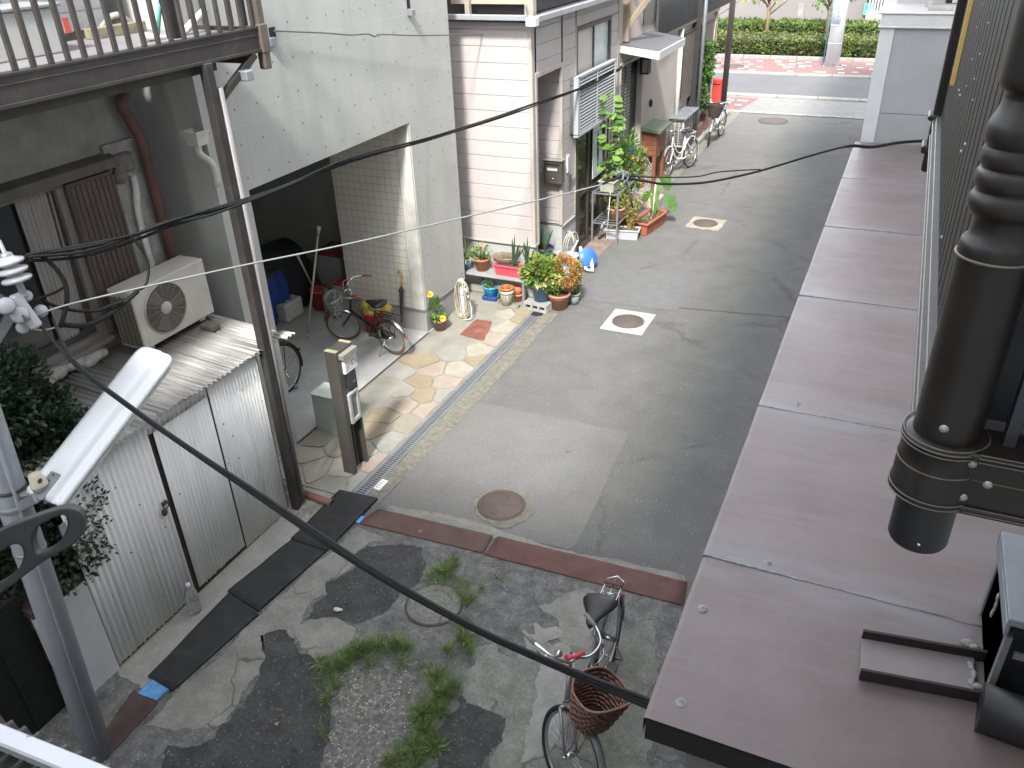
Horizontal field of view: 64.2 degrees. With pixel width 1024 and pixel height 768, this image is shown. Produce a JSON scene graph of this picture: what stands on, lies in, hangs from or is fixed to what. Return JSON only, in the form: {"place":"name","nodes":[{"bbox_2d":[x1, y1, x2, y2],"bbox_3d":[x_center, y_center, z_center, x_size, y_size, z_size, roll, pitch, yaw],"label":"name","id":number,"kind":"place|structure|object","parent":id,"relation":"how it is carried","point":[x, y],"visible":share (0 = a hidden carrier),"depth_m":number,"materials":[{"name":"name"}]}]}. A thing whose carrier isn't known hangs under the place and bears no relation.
{"place":"outdoors","nodes":[
{"label":"outdoors","id":0,"kind":"place"},
{"bbox_2d":[312,241,345,293],"bbox_3d":[-2.731,-1.781,12.862,0.530,0.811,0.530,11,33,22],"label":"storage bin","id":1,"kind":"object","parent":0,"point":[330,264],"visible":0.55,"depth_m":12.59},
{"bbox_2d":[276,280,433,458],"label":"garage floor","id":2,"kind":"structure","parent":0,"point":[371,364],"depth_m":11.30,"materials":[{"name":"concrete"}]},
{"bbox_2d":[65,0,465,457],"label":"concrete house","id":3,"kind":"structure","parent":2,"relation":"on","point":[306,104],"depth_m":9.38,"materials":[{"name":"grey concrete"}]},
{"bbox_2d":[180,128,220,186],"bbox_3d":[-2.778,-2.029,7.340,0.256,0.491,0.160,11,33,22],"label":"rain hopper","id":4,"kind":"object","parent":3,"relation":"attached to","point":[197,139],"visible":1,"depth_m":7.29,"materials":[{"name":"beige plastic"}]},
{"bbox_2d":[265,267,280,279],"bbox_3d":[-3.628,-1.283,12.099,0.300,0.780,0.520,11,33,22],"label":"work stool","id":5,"kind":"object","parent":2,"relation":"on","point":[271,272],"visible":0.1,"depth_m":11.95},
{"bbox_2d":[267,271,290,325],"bbox_3d":[-3.550,-1.280,12.058,0.331,0.732,0.509,11,33,22],"label":"blue jacket","id":6,"kind":"object","parent":5,"relation":"hanging from","point":[278,290],"visible":0.64,"depth_m":11.99,"materials":[{"name":"fabric"}]},
{"bbox_2d":[260,238,314,317],"bbox_3d":[-3.958,-1.529,12.162,0.931,1.126,1.883,16,35,28],"label":"covered motorcycle","id":7,"kind":"object","parent":2,"relation":"on","point":[297,280],"visible":0.22,"depth_m":12.41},
{"bbox_2d":[276,295,303,321],"bbox_3d":[-3.346,-1.139,12.292,0.200,0.280,0.400,11,33,22],"label":"paper bag","id":8,"kind":"object","parent":2,"relation":"on","point":[289,310],"visible":0.96,"depth_m":12.18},
{"bbox_2d":[324,274,407,356],"bbox_3d":[-1.981,-0.958,11.229,1.406,0.968,0.560,9,32,19],"label":"bicycle","id":9,"kind":"object","parent":2,"relation":"on","point":[379,332],"visible":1,"depth_m":11.18,"materials":[{"name":"red metal"}]},
{"bbox_2d":[30,492,685,767],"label":"old pavement","id":10,"kind":"structure","parent":0,"point":[508,608],"depth_m":6.84,"materials":[{"name":"asphalt"}]},
{"bbox_2d":[0,595,65,734],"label":"garden gate","id":11,"kind":"structure","parent":10,"relation":"on","point":[32,699],"depth_m":5.90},
{"bbox_2d":[33,630,56,681],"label":"garden soil","id":12,"kind":"structure","parent":10,"relation":"on","point":[50,667],"depth_m":6.62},
{"bbox_2d":[0,338,118,670],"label":"shrub","id":13,"kind":"object","parent":12,"relation":"on","point":[21,406],"visible":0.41,"depth_m":5.90,"materials":[{"name":"green plant"}]},
{"bbox_2d":[0,294,111,762],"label":"utility pole","id":14,"kind":"object","parent":10,"relation":"on","point":[49,609],"visible":0.7,"depth_m":5.29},
{"bbox_2d":[0,240,31,292],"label":"insulator","id":15,"kind":"object","parent":14,"relation":"attached to","point":[12,270],"visible":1,"depth_m":4.45,"materials":[{"name":"white ceramic"}]},
{"bbox_2d":[0,290,47,333],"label":"cable clamps","id":16,"kind":"object","parent":14,"relation":"attached to","point":[15,306],"visible":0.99,"depth_m":4.53,"materials":[{"name":"white ceramic"}]},
{"bbox_2d":[36,184,602,315],"bbox_3d":[-0.980,-1.032,5.710,4.326,0.101,0.012,-21,35,-29],"label":"wire","id":17,"kind":"object","parent":16,"relation":"attached to","point":[80,301],"visible":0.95,"depth_m":5.42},
{"bbox_2d":[40,325,648,705],"bbox_3d":[-1.050,0.472,3.855,3.938,0.741,0.018,17,35,30],"label":"cable","id":18,"kind":"object","parent":16,"relation":"attached to","point":[336,548],"visible":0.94,"depth_m":3.80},
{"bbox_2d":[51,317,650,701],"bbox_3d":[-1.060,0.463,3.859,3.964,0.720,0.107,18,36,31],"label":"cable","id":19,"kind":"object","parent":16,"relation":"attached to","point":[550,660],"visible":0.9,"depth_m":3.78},
{"bbox_2d":[18,347,172,510],"bbox_3d":[-2.610,0.272,5.141,0.369,0.628,1.120,11,33,22],"label":"street lamp","id":20,"kind":"object","parent":14,"relation":"attached to","point":[80,454],"visible":0.94,"depth_m":5.05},
{"bbox_2d":[21,569,119,691],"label":"gate pillar","id":21,"kind":"structure","parent":10,"relation":"on","point":[101,662],"depth_m":6.26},
{"bbox_2d":[106,690,158,758],"bbox_3d":[-2.951,2.556,6.153,0.295,0.010,0.531,11,33,22],"label":"steel plate","id":22,"kind":"object","parent":10,"relation":"on","point":[134,711],"visible":0.88,"depth_m":6.19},
{"bbox_2d":[0,313,294,665],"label":"shed","id":23,"kind":"structure","parent":10,"relation":"on","point":[180,516],"depth_m":6.94,"materials":[{"name":"metal"}]},
{"bbox_2d":[61,429,193,664],"bbox_3d":[-3.031,1.321,6.522,0.017,1.760,0.870,11,33,22],"label":"door","id":24,"kind":"structure","parent":23,"relation":"in","point":[142,586],"depth_m":6.52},
{"bbox_2d":[107,255,213,348],"bbox_3d":[-3.159,-0.736,7.413,0.298,0.580,0.866,11,33,22],"label":"air conditioner","id":25,"kind":"object","parent":23,"relation":"on","point":[151,316],"visible":0.98,"depth_m":7.25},
{"bbox_2d":[153,396,244,586],"bbox_3d":[-2.703,0.969,7.140,0.013,1.670,0.605,11,33,22],"label":"door","id":26,"kind":"structure","parent":23,"relation":"in","point":[202,497],"depth_m":7.10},
{"bbox_2d":[148,593,257,691],"bbox_3d":[-2.555,2.147,6.824,0.415,0.024,1.010,11,33,22],"label":"rubber mat","id":27,"kind":"object","parent":10,"relation":"on","point":[226,619],"visible":1,"depth_m":6.81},
{"bbox_2d":[116,488,333,687],"bbox_3d":[-2.503,1.754,7.529,0.497,0.001,2.679,11,33,22],"label":"cement strip","id":28,"kind":"object","parent":10,"relation":"on","point":[147,657],"visible":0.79,"depth_m":7.26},
{"bbox_2d":[161,629,330,767],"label":"asphalt mend","id":29,"kind":"object","parent":10,"relation":"on","point":[250,734],"visible":0.98,"depth_m":6.10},
{"bbox_2d":[145,527,382,730],"bbox_3d":[-1.989,2.018,7.035,0.552,0.001,2.552,11,33,22],"label":"cement mend","id":30,"kind":"object","parent":10,"relation":"on","point":[209,697],"visible":0.95,"depth_m":6.64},
{"bbox_2d":[227,539,325,611],"bbox_3d":[-2.164,1.723,7.522,0.424,0.031,0.904,15,34,27],"label":"rubber mat","id":31,"kind":"object","parent":10,"relation":"on","point":[269,579],"visible":1,"depth_m":7.48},
{"bbox_2d":[290,617,355,658],"bbox_3d":[-1.563,2.100,6.861,0.457,0.001,0.497,-19,34,-27],"label":"cement mend","id":32,"kind":"object","parent":10,"relation":"on","point":[323,634],"visible":0.94,"depth_m":6.85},
{"bbox_2d":[291,489,377,551],"bbox_3d":[-1.770,1.340,8.148,0.456,0.034,0.864,11,33,22],"label":"rubber mat","id":33,"kind":"object","parent":10,"relation":"on","point":[340,516],"visible":0.86,"depth_m":8.16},
{"bbox_2d":[306,543,426,623],"bbox_3d":[-1.262,1.803,7.361,0.788,0.001,1.214,11,33,22],"label":"asphalt mend","id":34,"kind":"object","parent":10,"relation":"on","point":[356,594],"visible":0.92,"depth_m":7.35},
{"bbox_2d":[321,663,418,767],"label":"gravel bed","id":35,"kind":"object","parent":10,"relation":"on","point":[369,723],"visible":0.95,"depth_m":6.14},
{"bbox_2d":[307,550,509,767],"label":"grass","id":36,"kind":"structure","parent":10,"relation":"on","point":[419,748],"depth_m":6.42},
{"bbox_2d":[405,583,462,626],"bbox_3d":[-0.680,1.919,7.109,0.504,0.018,0.504,11,33,22],"label":"manhole cover","id":37,"kind":"object","parent":10,"relation":"on","point":[420,614],"visible":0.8,"depth_m":7.09,"materials":[{"name":"concrete"}]},
{"bbox_2d":[437,695,505,767],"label":"asphalt mend","id":38,"kind":"object","parent":10,"relation":"on","point":[474,733],"visible":0.95,"depth_m":5.96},
{"bbox_2d":[517,621,562,661],"bbox_3d":[0.228,2.122,6.708,0.302,0.001,0.431,11,33,22],"label":"cement mend","id":39,"kind":"object","parent":10,"relation":"on","point":[540,636],"visible":0.72,"depth_m":6.76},
{"bbox_2d":[460,616,659,767],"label":"cement mend","id":40,"kind":"object","parent":10,"relation":"on","point":[496,682],"visible":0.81,"depth_m":6.25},
{"bbox_2d":[521,642,574,761],"bbox_3d":[0.286,2.401,6.219,0.288,0.001,1.132,5,31,12],"label":"cement mend","id":41,"kind":"object","parent":40,"relation":"on","point":[550,684],"visible":0.7,"depth_m":6.19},
{"bbox_2d":[521,575,631,767],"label":"bicycle","id":42,"kind":"object","parent":40,"relation":"on","point":[592,712],"visible":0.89,"depth_m":5.39,"materials":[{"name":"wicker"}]},
{"bbox_2d":[540,588,596,648],"bbox_3d":[0.584,1.987,6.920,0.548,0.001,0.632,-14,32,-20],"label":"cement mend","id":43,"kind":"object","parent":10,"relation":"on","point":[567,611],"visible":0.76,"depth_m":6.94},
{"bbox_2d":[284,74,869,605],"bbox_3d":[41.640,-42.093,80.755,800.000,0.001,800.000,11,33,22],"label":"ground","id":44,"kind":"structure","parent":0,"point":[678,392],"depth_m":11.17,"materials":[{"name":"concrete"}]},
{"bbox_2d":[0,0,216,602],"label":"old house","id":45,"kind":"structure","parent":44,"relation":"on","point":[71,173],"depth_m":6.76,"materials":[{"name":"paint"}]},
{"bbox_2d":[0,170,114,384],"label":"window","id":46,"kind":"structure","parent":45,"relation":"in","point":[42,220],"depth_m":6.69,"materials":[{"name":"metal"}]},
{"bbox_2d":[0,0,305,509],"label":"balcony","id":47,"kind":"structure","parent":45,"relation":"attached to","point":[80,64],"depth_m":6.14,"materials":[{"name":"brown metal"}]},
{"bbox_2d":[0,2,71,63],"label":"storage box","id":48,"kind":"object","parent":47,"relation":"on","point":[7,12],"visible":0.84,"depth_m":5.62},
{"bbox_2d":[84,21,146,39],"bbox_3d":[-3.242,-2.902,6.688,0.100,0.080,0.550,11,33,22],"label":"wooden board","id":49,"kind":"object","parent":47,"relation":"on","point":[117,28],"visible":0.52,"depth_m":6.63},
{"bbox_2d":[278,291,532,493],"bbox_3d":[-1.534,-0.209,10.872,2.203,0.001,5.324,11,33,22],"label":"apron","id":50,"kind":"object","parent":44,"relation":"on","point":[373,394],"visible":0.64,"depth_m":11.30,"materials":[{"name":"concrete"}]},
{"bbox_2d":[310,382,337,433],"bbox_3d":[-2.080,0.294,9.544,0.400,0.500,0.300,11,33,22],"label":"meter box","id":51,"kind":"object","parent":50,"relation":"on","point":[322,402],"visible":0.48,"depth_m":9.44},
{"bbox_2d":[279,308,531,493],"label":"flagstones","id":52,"kind":"object","parent":50,"relation":"on","point":[389,442],"visible":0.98,"depth_m":9.97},
{"bbox_2d":[324,339,368,474],"bbox_3d":[-1.697,0.269,8.565,0.200,1.496,0.290,11,33,22],"label":"intercom post","id":53,"kind":"object","parent":52,"relation":"on","point":[341,359],"visible":1,"depth_m":8.44,"materials":[{"name":"metal"}]},
{"bbox_2d":[454,278,471,320],"bbox_3d":[-0.698,-1.249,11.972,0.279,0.646,0.186,21,37,34],"label":"garden hose","id":54,"kind":"object","parent":50,"relation":"on","point":[463,288],"visible":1,"depth_m":11.98,"materials":[{"name":"beige plastic"}]},
{"bbox_2d":[465,264,537,305],"bbox_3d":[-0.129,-1.532,12.666,1.170,0.420,0.400,11,33,22],"label":"plank shelf","id":55,"kind":"object","parent":50,"relation":"on","point":[489,273],"visible":0.33,"depth_m":12.48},
{"bbox_2d":[492,235,535,278],"bbox_3d":[0.045,-1.939,12.267,0.690,0.669,0.213,12,33,23],"label":"planter box","id":56,"kind":"object","parent":55,"relation":"on","point":[510,270],"visible":0.55,"depth_m":12.31,"materials":[{"name":"plastic"}]},
{"bbox_2d":[523,297,551,313],"bbox_3d":[0.390,-1.184,12.317,0.390,0.120,0.190,15,34,27],"label":"breeze block","id":57,"kind":"object","parent":50,"relation":"on","point":[529,303],"depth_m":12.26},
{"bbox_2d":[518,251,565,302],"bbox_3d":[0.441,-1.615,12.162,0.728,0.773,0.670,11,33,22],"label":"potted plant","id":58,"kind":"object","parent":57,"relation":"on","point":[539,261],"visible":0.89,"depth_m":12.01,"materials":[{"name":"green plant"}]},
{"bbox_2d":[359,509,492,552],"bbox_3d":[-0.855,1.421,7.985,1.348,0.010,0.261,9,32,19],"label":"steel plate","id":59,"kind":"object","parent":44,"relation":"on","point":[462,538],"visible":1,"depth_m":7.96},
{"bbox_2d":[353,314,539,494],"bbox_3d":[-0.635,0.077,10.324,0.165,0.024,4.700,11,33,22],"label":"drain grating","id":60,"kind":"object","parent":44,"relation":"on","point":[380,472],"visible":1,"depth_m":9.85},
{"bbox_2d":[367,312,557,501],"bbox_3d":[-0.414,0.069,10.316,0.264,0.001,4.887,11,33,22],"label":"kerb strip","id":61,"kind":"object","parent":44,"relation":"on","point":[446,423],"visible":1,"depth_m":9.92,"materials":[{"name":"concrete"}]},
{"bbox_2d":[378,402,630,548],"bbox_3d":[0.033,0.908,8.833,2.100,0.001,2.268,11,33,22],"label":"asphalt patch","id":62,"kind":"object","parent":44,"relation":"on","point":[468,459],"visible":1,"depth_m":8.81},
{"bbox_2d":[473,490,535,528],"bbox_3d":[-0.094,1.244,8.240,0.666,0.019,0.614,11,33,22],"label":"manhole cover","id":63,"kind":"object","parent":62,"relation":"on","point":[502,509],"visible":1,"depth_m":8.23,"materials":[{"name":"metal"}]},
{"bbox_2d":[447,0,619,282],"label":"pink house","id":64,"kind":"structure","parent":44,"relation":"on","point":[512,57],"depth_m":12.31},
{"bbox_2d":[24,67,621,262],"bbox_3d":[-0.402,-3.130,9.469,0.058,0.903,11.878,10,32,20],"label":"cable bundle","id":65,"kind":"object","parent":64,"relation":"attached to","point":[174,222],"visible":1,"depth_m":5.88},
{"bbox_2d":[543,157,564,183],"bbox_3d":[0.664,-3.377,12.936,0.326,0.381,0.170,11,33,22],"label":"mailbox","id":66,"kind":"object","parent":64,"relation":"attached to","point":[554,170],"visible":1,"depth_m":12.88,"materials":[{"name":"grey metal"}]},
{"bbox_2d":[574,120,605,252],"bbox_3d":[1.349,-3.520,14.356,0.130,2.080,1.440,11,33,22],"label":"sliding door","id":67,"kind":"structure","parent":64,"relation":"in","point":[584,144],"depth_m":14.37,"materials":[{"name":"grey metal"}]},
{"bbox_2d":[577,16,611,74],"bbox_3d":[1.332,-5.141,13.501,0.070,1.583,1.680,11,33,22],"label":"window","id":68,"kind":"structure","parent":64,"relation":"in","point":[593,38],"depth_m":13.32,"materials":[{"name":"glass"}]},
{"bbox_2d":[592,119,606,178],"bbox_3d":[1.556,-4.187,14.504,0.014,0.906,0.715,11,33,22],"label":"poster","id":69,"kind":"object","parent":64,"relation":"attached to","point":[597,151],"visible":0.65,"depth_m":14.39,"materials":[{"name":"paper"}]},
{"bbox_2d":[386,505,684,580],"bbox_3d":[0.058,1.486,7.829,3.224,0.001,0.346,7,31,16],"label":"cement mend","id":70,"kind":"object","parent":44,"relation":"on","point":[451,520],"visible":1,"depth_m":7.94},
{"bbox_2d":[535,253,583,310],"bbox_3d":[0.696,-1.545,12.168,0.733,0.878,0.536,5,31,12],"label":"potted plant","id":71,"kind":"object","parent":44,"relation":"on","point":[559,295],"visible":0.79,"depth_m":12.07,"materials":[{"name":"orange plant"}]},
{"bbox_2d":[484,536,687,605],"bbox_3d":[0.661,1.679,7.439,1.866,0.011,0.294,10,32,20],"label":"steel plate","id":72,"kind":"object","parent":44,"relation":"on","point":[656,586],"visible":0.99,"depth_m":7.42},
{"bbox_2d":[583,219,626,256],"bbox_3d":[1.777,-2.753,15.072,0.450,0.001,3.200,11,33,22],"label":"cement strip","id":73,"kind":"object","parent":44,"relation":"on","point":[598,246],"visible":0.17,"depth_m":14.72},
{"bbox_2d":[591,179,635,245],"bbox_3d":[1.851,-3.166,14.851,0.488,0.940,1.028,11,33,22],"label":"plant stand","id":74,"kind":"object","parent":73,"relation":"on","point":[604,211],"visible":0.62,"depth_m":14.52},
{"bbox_2d":[596,93,625,192],"bbox_3d":[1.711,-4.149,14.026,0.464,1.632,0.716,11,33,22],"label":"planter box","id":75,"kind":"object","parent":74,"relation":"on","point":[618,118],"visible":0.88,"depth_m":14.00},
{"bbox_2d":[606,127,649,224],"bbox_3d":[2.102,-3.857,15.183,0.821,1.770,1.007,11,33,22],"label":"potted plant","id":76,"kind":"object","parent":73,"relation":"on","point":[637,163],"visible":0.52,"depth_m":14.94,"materials":[{"name":"green plant"}]},
{"bbox_2d":[604,187,647,240],"bbox_3d":[2.063,-3.091,14.681,0.799,0.966,0.682,-1,30,2],"label":"planter box","id":77,"kind":"object","parent":44,"relation":"on","point":[629,231],"visible":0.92,"depth_m":14.72,"materials":[{"name":"plastic"}]},
{"bbox_2d":[600,309,655,335],"bbox_3d":[1.690,-0.913,11.867,0.625,0.018,0.728,11,33,22],"label":"manhole cover","id":78,"kind":"object","parent":44,"relation":"on","point":[628,321],"visible":1,"depth_m":11.84,"materials":[{"name":"concrete"}]},
{"bbox_2d":[579,267,693,310],"bbox_3d":[2.017,-1.552,12.973,1.604,0.001,1.600,11,33,22],"label":"asphalt patch","id":79,"kind":"object","parent":44,"relation":"on","point":[649,289],"visible":0.93,"depth_m":12.92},
{"bbox_2d":[633,174,676,235],"bbox_3d":[2.545,-3.344,15.084,0.986,0.963,0.585,-27,38,-36],"label":"planter box","id":80,"kind":"object","parent":44,"relation":"on","point":[652,218],"visible":0.96,"depth_m":15.19,"materials":[{"name":"plastic"}]},
{"bbox_2d":[640,118,671,192],"bbox_3d":[2.996,-4.773,17.136,0.430,1.369,0.920,11,33,22],"label":"wooden cabinet","id":81,"kind":"object","parent":44,"relation":"on","point":[653,135],"visible":0.81,"depth_m":16.83,"materials":[{"name":"brown wood"}]},
{"bbox_2d":[616,0,732,199],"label":"beige house","id":82,"kind":"structure","parent":44,"relation":"on","point":[659,33],"depth_m":16.44,"materials":[{"name":"paint"}]},
{"bbox_2d":[620,63,630,199],"bbox_3d":[2.091,-4.723,15.695,0.080,2.720,0.830,11,33,22],"label":"door","id":83,"kind":"structure","parent":82,"relation":"in","point":[626,70],"depth_m":15.43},
{"bbox_2d":[626,59,637,194],"bbox_3d":[2.349,-5.062,16.265,0.040,2.720,0.590,11,33,22],"label":"door","id":84,"kind":"structure","parent":82,"relation":"in","point":[633,82],"depth_m":16.01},
{"bbox_2d":[679,28,695,102],"bbox_3d":[4.135,-7.469,19.003,0.076,1.480,1.480,11,33,22],"label":"window","id":85,"kind":"structure","parent":82,"relation":"in","point":[687,57],"depth_m":18.76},
{"bbox_2d":[694,0,707,131],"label":"silver pipe","id":86,"kind":"object","parent":82,"relation":"attached to","point":[701,62],"visible":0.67,"depth_m":19.34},
{"bbox_2d":[695,11,718,112],"bbox_3d":[4.932,-7.915,20.429,0.437,2.407,1.834,11,33,22],"label":"vine","id":87,"kind":"object","parent":82,"relation":"attached to","point":[710,50],"visible":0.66,"depth_m":20.12,"materials":[{"name":"green plant"}]},
{"bbox_2d":[655,121,703,175],"bbox_3d":[3.976,-5.600,19.437,0.150,0.440,4.300,11,33,22],"label":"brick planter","id":88,"kind":"object","parent":44,"relation":"on","point":[700,130],"visible":0.38,"depth_m":18.90,"materials":[{"name":"brick"}]},
{"bbox_2d":[669,106,698,147],"bbox_3d":[3.974,-5.963,18.946,0.400,0.680,1.230,11,33,22],"label":"air conditioner","id":89,"kind":"object","parent":88,"relation":"on","point":[682,119],"visible":0.77,"depth_m":18.58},
{"bbox_2d":[687,0,702,145],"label":"dark post","id":90,"kind":"object","parent":44,"relation":"on","point":[691,99],"visible":0.44,"depth_m":19.11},
{"bbox_2d":[656,112,739,193],"bbox_3d":[4.541,-5.741,20.076,0.369,0.001,9.302,11,33,22],"label":"kerb strip","id":91,"kind":"object","parent":44,"relation":"on","point":[678,170],"visible":0.47,"depth_m":20.16,"materials":[{"name":"concrete"}]},
{"bbox_2d":[663,127,698,175],"bbox_3d":[3.721,-5.261,18.235,0.563,1.066,1.825,17,35,35],"label":"bicycle","id":92,"kind":"object","parent":91,"relation":"on","point":[683,152],"visible":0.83,"depth_m":18.34,"materials":[{"name":"silver metal"}]},
{"bbox_2d":[706,98,728,145],"bbox_3d":[5.142,-6.689,20.609,0.559,1.073,1.777,6,31,14],"label":"bicycle","id":93,"kind":"object","parent":44,"relation":"on","point":[716,110],"visible":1,"depth_m":20.11,"materials":[{"name":"silver metal"}]},
{"bbox_2d":[714,70,871,119],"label":"kerb","id":94,"kind":"structure","parent":44,"relation":"on","point":[798,96],"depth_m":25.20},
{"bbox_2d":[715,54,874,61],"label":"kerb","id":95,"kind":"structure","parent":44,"relation":"on","point":[797,57],"depth_m":30.99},
{"bbox_2d":[715,52,874,57],"bbox_3d":[15.636,-12.921,31.724,80.000,0.100,5.400,11,33,22],"label":"planting bed","id":96,"kind":"object","parent":44,"relation":"on","point":[793,55],"depth_m":31.61,"materials":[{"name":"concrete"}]},
{"bbox_2d":[716,27,878,57],"bbox_3d":[10.620,-13.563,32.391,11.349,0.820,2.516,11,33,22],"label":"hedge","id":97,"kind":"object","parent":96,"relation":"on","point":[799,43],"visible":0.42,"depth_m":31.56,"materials":[{"name":"green plant"}]},
{"bbox_2d":[717,15,880,36],"bbox_3d":[11.233,-14.977,34.606,12.347,1.087,2.014,11,33,22],"label":"hedge","id":98,"kind":"object","parent":96,"relation":"on","point":[860,26],"visible":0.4,"depth_m":33.82,"materials":[{"name":"green plant"}]},
{"bbox_2d":[643,142,1023,767],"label":"mauve roofed house","id":99,"kind":"structure","parent":44,"relation":"on","point":[809,570],"depth_m":3.56,"materials":[{"name":"metal"}]},
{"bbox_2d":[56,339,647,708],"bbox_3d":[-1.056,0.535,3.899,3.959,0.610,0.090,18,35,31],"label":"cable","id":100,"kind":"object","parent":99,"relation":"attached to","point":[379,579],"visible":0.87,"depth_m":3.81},
{"bbox_2d":[859,629,986,701],"bbox_3d":[1.562,1.050,3.027,0.523,0.050,0.215,6,31,15],"label":"roof bracket","id":101,"kind":"object","parent":99,"relation":"on","point":[926,666],"visible":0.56,"depth_m":3.05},
{"bbox_2d":[960,531,1023,695],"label":"duct box","id":102,"kind":"object","parent":99,"relation":"on","point":[1001,610],"visible":0.91,"depth_m":2.92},
{"bbox_2d":[974,682,1023,748],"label":"black pipe","id":103,"kind":"object","parent":99,"relation":"on","point":[999,714],"visible":0.94,"depth_m":2.75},
{"bbox_3d":[2.738,-0.970,0.304,13.800,11.600,17.850,11,33,22],"label":"apartment block","id":104,"kind":"object","parent":44,"relation":"on","visible":0},
{"bbox_2d":[0,504,86,592],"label":"laundry pole holder","id":105,"kind":"object","parent":104,"relation":"attached to","point":[22,532],"visible":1,"depth_m":1.07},
{"bbox_2d":[0,715,112,767],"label":"corrugated canopy","id":106,"kind":"object","parent":104,"relation":"attached to","point":[23,747],"visible":1,"depth_m":1.91,"materials":[{"name":"white metal"}]},
{"bbox_2d":[887,0,1023,553],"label":"ornate balcony","id":107,"kind":"structure","parent":104,"relation":"attached to","point":[960,447],"depth_m":1.21,"materials":[{"name":"brown metal"}]},
{"bbox_2d":[725,97,757,108],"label":"brick sidewalk","id":108,"kind":"structure","parent":0,"point":[731,105],"depth_m":24.75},
{"bbox_2d":[721,0,735,106],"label":"corner post","id":109,"kind":"object","parent":108,"relation":"on","point":[732,4],"visible":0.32,"depth_m":23.57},
{"bbox_2d":[713,73,870,98],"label":"street","id":110,"kind":"structure","parent":0,"point":[806,86],"depth_m":26.80,"materials":[{"name":"asphalt"}]},
{"bbox_2d":[718,0,868,21],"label":"building","id":111,"kind":"structure","parent":0,"point":[800,9],"depth_m":36.05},
{"bbox_2d":[714,57,873,75],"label":"brick sidewalk","id":112,"kind":"structure","parent":0,"point":[769,65],"depth_m":29.61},
{"bbox_2d":[822,0,848,66],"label":"utility pole","id":113,"kind":"object","parent":112,"relation":"on","point":[839,11],"visible":1,"depth_m":28.93,"materials":[{"name":"concrete"}]},
{"bbox_2d":[727,96,866,116],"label":"sidewalk","id":114,"kind":"structure","parent":0,"point":[823,107],"depth_m":23.95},
{"bbox_2d":[860,0,956,145],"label":"grey building","id":115,"kind":"structure","parent":0,"point":[913,39],"depth_m":9.32,"materials":[{"name":"paint"}]},
{"bbox_2d":[602,139,923,184],"bbox_3d":[2.808,-2.244,8.112,5.032,0.518,0.040,-21,35,-29],"label":"cable","id":116,"kind":"object","parent":115,"relation":"attached to","point":[801,158],"visible":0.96,"depth_m":7.99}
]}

